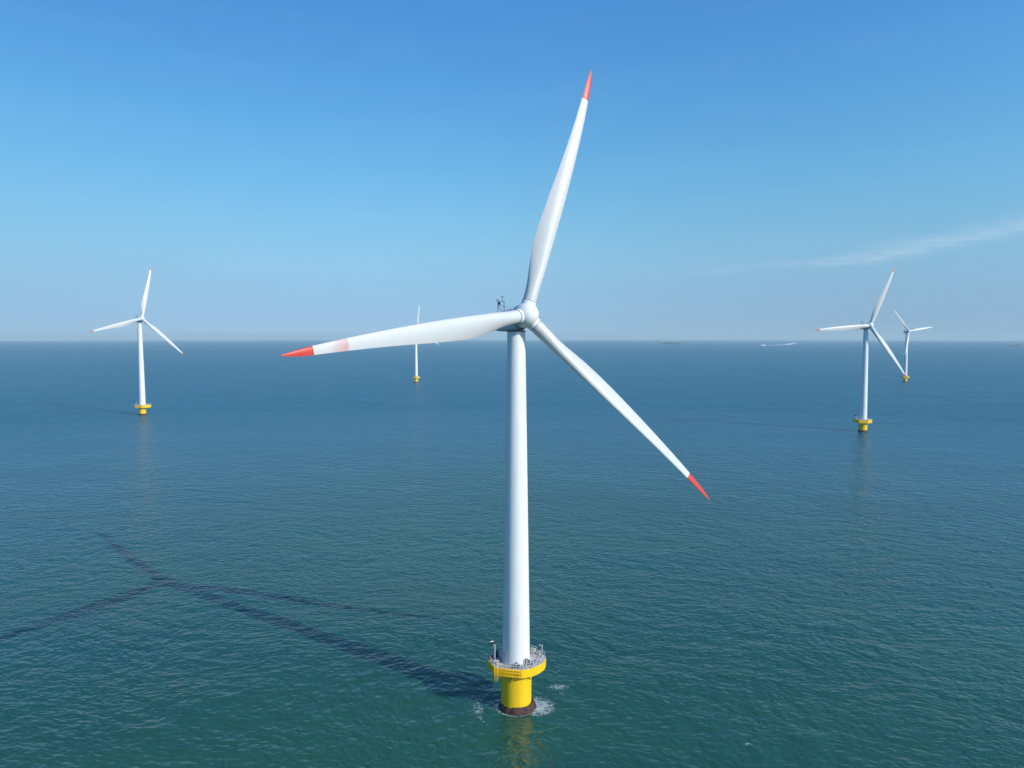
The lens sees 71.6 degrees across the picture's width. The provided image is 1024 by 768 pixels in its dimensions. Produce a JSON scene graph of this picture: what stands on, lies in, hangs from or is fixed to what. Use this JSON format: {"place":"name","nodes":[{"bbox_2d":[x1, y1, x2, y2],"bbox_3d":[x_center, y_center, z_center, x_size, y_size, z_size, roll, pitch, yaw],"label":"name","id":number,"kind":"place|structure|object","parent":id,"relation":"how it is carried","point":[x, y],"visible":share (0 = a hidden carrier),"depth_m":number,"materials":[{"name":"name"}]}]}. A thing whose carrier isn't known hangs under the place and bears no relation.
{"place":"outdoors","nodes":[
{"label":"outdoors","id":0,"kind":"place"},
{"bbox_2d":[0,340,1023,767],"bbox_3d":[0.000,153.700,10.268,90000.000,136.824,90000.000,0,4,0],"label":"sea","id":1,"kind":"structure","parent":0,"point":[244,554],"depth_m":277.08,"materials":[{"name":"liquid"}]},
{"bbox_2d":[90,268,184,414],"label":"wind turbine","id":2,"kind":"object","parent":1,"relation":"in","point":[142,405],"visible":0.99,"depth_m":773.93,"materials":[{"name":"white metal"}]},
{"bbox_2d":[412,309,438,382],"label":"wind turbine","id":3,"kind":"object","parent":1,"relation":"in","point":[415,376],"visible":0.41,"depth_m":1324.28,"materials":[{"name":"white metal"}]},
{"bbox_2d":[281,69,709,715],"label":"wind turbine","id":4,"kind":"object","parent":1,"relation":"in","point":[515,663],"visible":0.97,"depth_m":159.18,"materials":[{"name":"white metal"}]},
{"bbox_2d":[816,268,906,431],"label":"wind turbine","id":5,"kind":"object","parent":1,"relation":"in","point":[862,420],"visible":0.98,"depth_m":634.66,"materials":[{"name":"white metal"}]},
{"bbox_2d":[894,310,931,381],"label":"wind turbine","id":6,"kind":"object","parent":1,"relation":"in","point":[908,331],"visible":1,"depth_m":1337.92,"materials":[{"name":"white metal"}]},
{"bbox_2d":[0,0,1023,340],"label":"sky","id":7,"kind":"structure","parent":0,"point":[278,169],"materials":[{"name":"blue"}]}
]}

